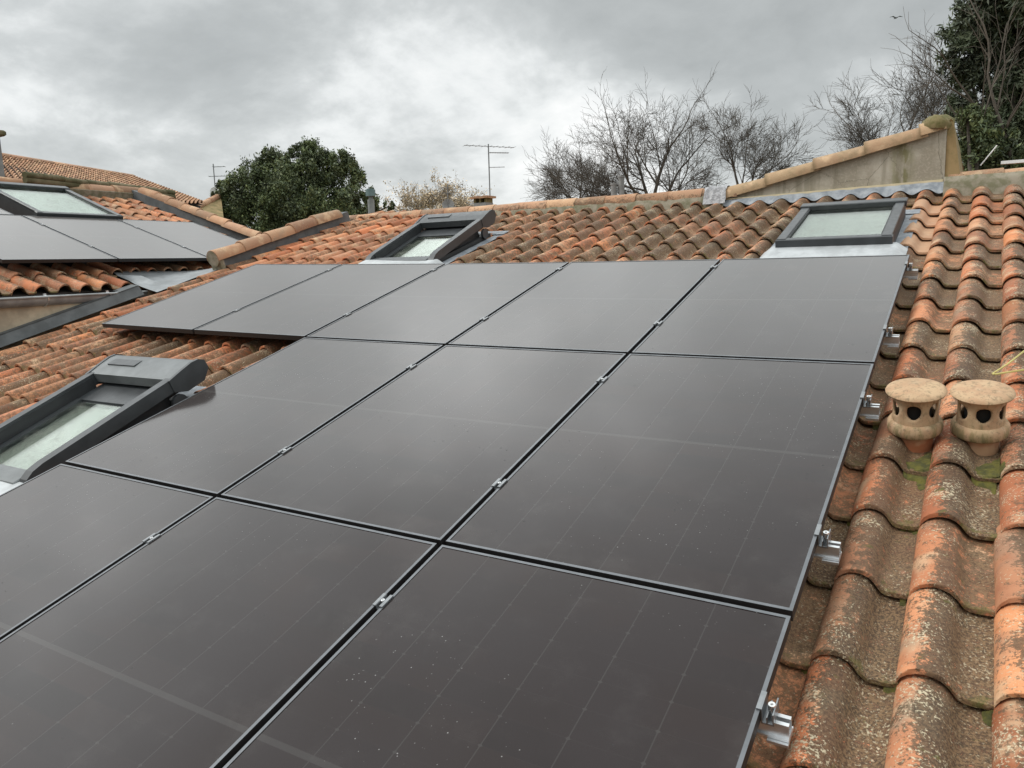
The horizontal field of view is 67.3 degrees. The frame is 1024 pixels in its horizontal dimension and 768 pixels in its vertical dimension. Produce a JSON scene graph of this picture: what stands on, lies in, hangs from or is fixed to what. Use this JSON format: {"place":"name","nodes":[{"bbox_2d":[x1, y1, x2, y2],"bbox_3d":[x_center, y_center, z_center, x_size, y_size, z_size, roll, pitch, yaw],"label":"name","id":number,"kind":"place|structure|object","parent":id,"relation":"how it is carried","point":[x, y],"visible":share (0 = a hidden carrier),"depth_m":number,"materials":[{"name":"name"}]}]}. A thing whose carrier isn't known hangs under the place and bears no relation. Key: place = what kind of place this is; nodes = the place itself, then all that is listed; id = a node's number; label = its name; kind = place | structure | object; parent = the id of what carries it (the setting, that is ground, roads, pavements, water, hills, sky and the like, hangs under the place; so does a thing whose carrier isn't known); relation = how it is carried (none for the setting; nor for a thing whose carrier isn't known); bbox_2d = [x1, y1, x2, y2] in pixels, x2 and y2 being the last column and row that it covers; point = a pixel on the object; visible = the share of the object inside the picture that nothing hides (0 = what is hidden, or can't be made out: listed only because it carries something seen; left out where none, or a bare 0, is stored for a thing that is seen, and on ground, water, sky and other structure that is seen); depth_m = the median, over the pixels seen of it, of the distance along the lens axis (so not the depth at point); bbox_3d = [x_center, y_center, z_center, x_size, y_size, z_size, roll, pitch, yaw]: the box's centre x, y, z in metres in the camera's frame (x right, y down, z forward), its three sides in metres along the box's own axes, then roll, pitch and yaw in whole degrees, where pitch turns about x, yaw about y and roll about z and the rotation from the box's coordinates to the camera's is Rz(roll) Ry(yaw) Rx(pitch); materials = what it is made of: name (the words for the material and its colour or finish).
{"place":"outdoors","nodes":[
{"label":"outdoors","id":0,"kind":"place"},
{"bbox_2d":[0,130,202,207],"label":"house","id":1,"kind":"structure","parent":0,"point":[29,170],"depth_m":14.15,"materials":[{"name":"tile"}]},
{"bbox_2d":[365,175,624,213],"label":"house","id":2,"kind":"structure","parent":0,"point":[483,200],"depth_m":19.39,"materials":[{"name":"ceramic"}]},
{"bbox_2d":[442,184,453,207],"bbox_3d":[-2.095,-5.725,25.338,0.392,1.658,0.279,-4,9,-17],"label":"tv aerial","id":3,"kind":"object","parent":2,"relation":"attached to","point":[447,203],"visible":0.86,"depth_m":25.31,"materials":[{"name":"grey metal"}]},
{"bbox_2d":[464,144,513,195],"bbox_3d":[-0.511,-4.866,19.434,1.380,2.325,0.408,-6,10,-26],"label":"tv aerial","id":4,"kind":"object","parent":2,"relation":"attached to","point":[488,146],"visible":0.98,"depth_m":19.36,"materials":[{"name":"grey metal"}]},
{"bbox_2d":[0,0,991,227],"label":"sky","id":5,"kind":"structure","parent":0,"point":[161,92],"materials":[{"name":"grey"}]},
{"label":"ground","id":6,"kind":"structure","parent":0,"visible":0},
{"bbox_2d":[0,177,352,350],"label":"neighbouring house","id":7,"kind":"structure","parent":6,"relation":"on","point":[38,299],"depth_m":8.00,"materials":[{"name":"ceramic"}]},
{"bbox_2d":[0,208,13,214],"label":"solar panel","id":8,"kind":"object","parent":7,"relation":"attached to","point":[3,212],"visible":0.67,"depth_m":8.54,"materials":[{"name":"black glass"}]},
{"bbox_2d":[199,193,231,219],"bbox_3d":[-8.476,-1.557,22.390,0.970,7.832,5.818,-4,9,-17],"label":"house","id":9,"kind":"structure","parent":6,"relation":"on","point":[213,204],"depth_m":20.83,"materials":[{"name":"paint"}]},
{"bbox_2d":[209,164,224,194],"bbox_3d":[-8.986,-5.607,23.745,0.620,2.321,0.270,-2,9,0],"label":"tv aerial","id":10,"kind":"object","parent":9,"relation":"attached to","point":[213,188],"visible":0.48,"depth_m":23.63,"materials":[{"name":"grey metal"}]},
{"bbox_2d":[210,135,395,232],"bbox_3d":[-6.178,-2.555,22.832,5.432,9.537,2.819,-2,9,-1],"label":"evergreen tree","id":11,"kind":"object","parent":6,"relation":"on","point":[283,190],"visible":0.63,"depth_m":21.90,"materials":[{"name":"green plant"}]},
{"bbox_2d":[379,167,491,211],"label":"ochre tree","id":12,"kind":"object","parent":6,"relation":"on","point":[413,202],"visible":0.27,"depth_m":48.03,"materials":[{"name":"beige plant"}]},
{"bbox_2d":[0,145,1023,767],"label":"tiled house","id":13,"kind":"structure","parent":6,"relation":"on","point":[942,649],"depth_m":3.92,"materials":[{"name":"tile"}]},
{"bbox_2d":[142,533,793,748],"bbox_3d":[-0.860,0.677,2.672,3.506,0.111,0.060,4,26,31],"label":"mounting rail","id":14,"kind":"object","parent":13,"relation":"attached to","point":[775,727],"visible":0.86,"depth_m":1.79,"materials":[{"name":"metal"}]},
{"bbox_2d":[0,464,213,639],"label":"solar panel","id":15,"kind":"object","parent":14,"relation":"attached to","point":[66,530],"visible":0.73,"depth_m":3.13,"materials":[{"name":"black glass"}]},
{"bbox_2d":[0,497,437,767],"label":"solar panel","id":16,"kind":"object","parent":14,"relation":"attached to","point":[217,632],"visible":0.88,"depth_m":2.37,"materials":[{"name":"black glass"}]},
{"bbox_2d":[223,545,790,767],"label":"solar panel","id":17,"kind":"object","parent":14,"relation":"attached to","point":[445,656],"visible":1,"depth_m":1.97,"materials":[{"name":"black glass"}]},
{"bbox_2d":[277,447,841,564],"bbox_3d":[-0.510,0.385,3.224,3.506,0.111,0.060,4,26,31],"label":"mounting rail","id":18,"kind":"object","parent":13,"relation":"attached to","point":[827,551],"visible":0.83,"depth_m":2.34,"materials":[{"name":"metal"}]},
{"bbox_2d":[65,338,442,497],"bbox_3d":[-1.305,0.092,4.175,1.134,0.035,1.694,5,26,31],"label":"solar panel","id":19,"kind":"object","parent":18,"relation":"attached to","point":[217,439],"visible":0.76,"depth_m":3.99,"materials":[{"name":"black glass"}]},
{"bbox_2d":[221,345,625,547],"bbox_3d":[-0.314,0.169,3.585,1.134,0.035,1.694,4,26,31],"label":"solar panel","id":20,"kind":"object","parent":18,"relation":"attached to","point":[434,447],"visible":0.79,"depth_m":3.38,"materials":[{"name":"black glass"}]},
{"bbox_2d":[446,354,873,620],"bbox_3d":[0.677,0.240,2.993,1.134,0.035,1.694,4,26,31],"label":"solar panel","id":21,"kind":"object","parent":18,"relation":"attached to","point":[714,478],"visible":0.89,"depth_m":2.75,"materials":[{"name":"black glass"}]},
{"bbox_2d":[233,309,899,347],"bbox_3d":[-0.642,-0.414,5.165,5.818,0.150,0.060,4,26,31],"label":"mounting rail","id":22,"kind":"object","parent":13,"relation":"attached to","point":[891,340],"visible":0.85,"depth_m":3.69,"materials":[{"name":"metal"}]},
{"bbox_2d":[326,261,917,279],"bbox_3d":[-0.114,-0.854,5.995,5.818,0.150,0.060,4,26,31],"label":"mounting rail","id":23,"kind":"object","parent":13,"relation":"attached to","point":[911,273],"visible":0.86,"depth_m":4.52,"materials":[{"name":"metal"}]},
{"bbox_2d":[102,264,341,333],"bbox_3d":[-2.453,-0.779,6.666,1.134,0.035,1.688,5,27,30],"label":"solar panel","id":24,"kind":"object","parent":23,"relation":"attached to","point":[189,311],"visible":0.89,"depth_m":6.52,"materials":[{"name":"black glass"}]},
{"bbox_2d":[194,263,444,339],"bbox_3d":[-1.460,-0.691,6.081,1.134,0.035,1.688,5,27,30],"label":"solar panel","id":25,"kind":"object","parent":23,"relation":"attached to","point":[304,309],"visible":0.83,"depth_m":5.92,"materials":[{"name":"black glass"}]},
{"bbox_2d":[307,262,568,346],"bbox_3d":[-0.467,-0.607,5.495,1.134,0.035,1.688,5,26,31],"label":"solar panel","id":26,"kind":"object","parent":23,"relation":"attached to","point":[445,304],"visible":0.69,"depth_m":5.35,"materials":[{"name":"black glass"}]},
{"bbox_2d":[448,259,719,356],"bbox_3d":[0.525,-0.529,4.905,1.134,0.037,1.688,4,26,31],"label":"solar panel","id":27,"kind":"object","parent":23,"relation":"attached to","point":[613,306],"visible":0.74,"depth_m":4.75,"materials":[{"name":"black glass"}]},
{"bbox_2d":[632,255,909,368],"bbox_3d":[1.516,-0.458,4.314,1.134,0.035,1.688,4,26,31],"label":"solar panel","id":28,"kind":"object","parent":23,"relation":"attached to","point":[832,309],"visible":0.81,"depth_m":4.14,"materials":[{"name":"black glass"}]},
{"bbox_2d":[406,364,879,420],"bbox_3d":[-0.030,-0.014,3.979,3.506,0.111,0.060,4,26,31],"label":"mounting rail","id":29,"kind":"object","parent":13,"relation":"attached to","point":[870,410],"visible":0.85,"depth_m":3.09,"materials":[{"name":"metal"}]},
{"bbox_2d":[703,184,728,203],"bbox_3d":[2.044,-1.881,7.644,0.234,0.188,0.270,4,10,31],"label":"plastic wrap","id":30,"kind":"object","parent":13,"relation":"on","point":[714,194],"visible":0.89,"depth_m":7.57,"materials":[{"name":"white plastic"}]},
{"bbox_2d":[801,425,1005,725],"bbox_3d":[1.249,0.644,2.194,0.673,0.633,2.144,4,10,31],"label":"moss","id":31,"kind":"object","parent":13,"relation":"on","point":[994,469],"visible":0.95,"depth_m":2.76,"materials":[{"name":"green plant"}]},
{"bbox_2d":[885,378,947,452],"bbox_3d":[1.564,0.136,2.987,0.212,0.281,0.212,4,26,31],"label":"roof vent","id":32,"kind":"object","parent":13,"relation":"on","point":[915,423],"visible":1,"depth_m":2.92,"materials":[{"name":"ceramic"}]},
{"bbox_2d":[950,380,1015,455],"bbox_3d":[1.760,0.142,2.891,0.210,0.279,0.210,0,25,25],"label":"roof vent","id":33,"kind":"object","parent":13,"relation":"on","point":[980,425],"visible":0.99,"depth_m":2.83,"materials":[{"name":"ceramic"}]},
{"bbox_2d":[992,350,1023,374],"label":"twig","id":34,"kind":"object","parent":13,"relation":"on","point":[1009,362],"visible":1,"depth_m":3.30,"materials":[{"name":"beige wood"}]},
{"bbox_2d":[525,125,652,201],"bbox_3d":[2.290,-4.084,28.198,5.082,10.412,3.958,-5,10,-23],"label":"bare tree","id":35,"kind":"object","parent":6,"relation":"on","point":[555,185],"visible":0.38,"depth_m":26.88,"materials":[{"name":"brown plant"}]},
{"bbox_2d":[524,65,742,197],"bbox_3d":[3.841,-4.360,25.537,6.864,11.695,5.879,-5,10,-20],"label":"bare tree","id":36,"kind":"object","parent":6,"relation":"on","point":[602,181],"visible":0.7,"depth_m":24.57,"materials":[{"name":"brown plant"}]},
{"bbox_2d":[683,81,829,184],"bbox_3d":[7.145,-3.462,22.700,3.547,10.618,3.632,4,10,31],"label":"bare tree","id":37,"kind":"object","parent":6,"relation":"on","point":[728,143],"visible":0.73,"depth_m":22.03,"materials":[{"name":"brown plant"}]},
{"bbox_2d":[723,114,963,207],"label":"gabled house","id":38,"kind":"structure","parent":6,"relation":"on","point":[913,163],"depth_m":6.86,"materials":[{"name":"grey paint"}]},
{"bbox_2d":[803,15,981,152],"bbox_3d":[9.535,-3.180,18.953,4.756,11.089,3.739,2,10,21],"label":"bare tree","id":39,"kind":"object","parent":6,"relation":"on","point":[859,130],"visible":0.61,"depth_m":18.12,"materials":[{"name":"brown plant"}]},
{"bbox_2d":[885,0,1023,168],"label":"bare tree","id":40,"kind":"object","parent":6,"relation":"on","point":[996,106],"visible":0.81,"depth_m":12.05,"materials":[{"name":"brown plant"}]},
{"bbox_2d":[933,0,1023,169],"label":"pine tree","id":41,"kind":"object","parent":6,"relation":"on","point":[968,70],"visible":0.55,"depth_m":14.14,"materials":[{"name":"green plant"}]},
{"bbox_2d":[954,102,1023,171],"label":"bush","id":42,"kind":"object","parent":6,"relation":"on","point":[978,140],"visible":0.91,"depth_m":12.09,"materials":[{"name":"green plant"}]},
{"label":"mounting rail","id":43,"kind":"object","parent":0,"visible":0},
{"bbox_2d":[0,214,116,262],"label":"solar panel","id":44,"kind":"object","parent":43,"relation":"attached to","point":[24,239],"visible":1,"depth_m":7.76,"materials":[{"name":"black glass"}]},
{"bbox_2d":[22,215,206,261],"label":"solar panel","id":45,"kind":"object","parent":43,"relation":"attached to","point":[120,241],"visible":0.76,"depth_m":8.70,"materials":[{"name":"black glass"}]},
{"bbox_3d":[-4.903,-1.796,8.945,0.056,0.091,3.480,23,19,23],"label":"mounting rail","id":46,"kind":"object","parent":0,"visible":0},
{"bbox_2d":[117,219,239,255],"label":"solar panel","id":47,"kind":"object","parent":46,"relation":"attached to","point":[197,238],"visible":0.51,"depth_m":9.76,"materials":[{"name":"black glass"}]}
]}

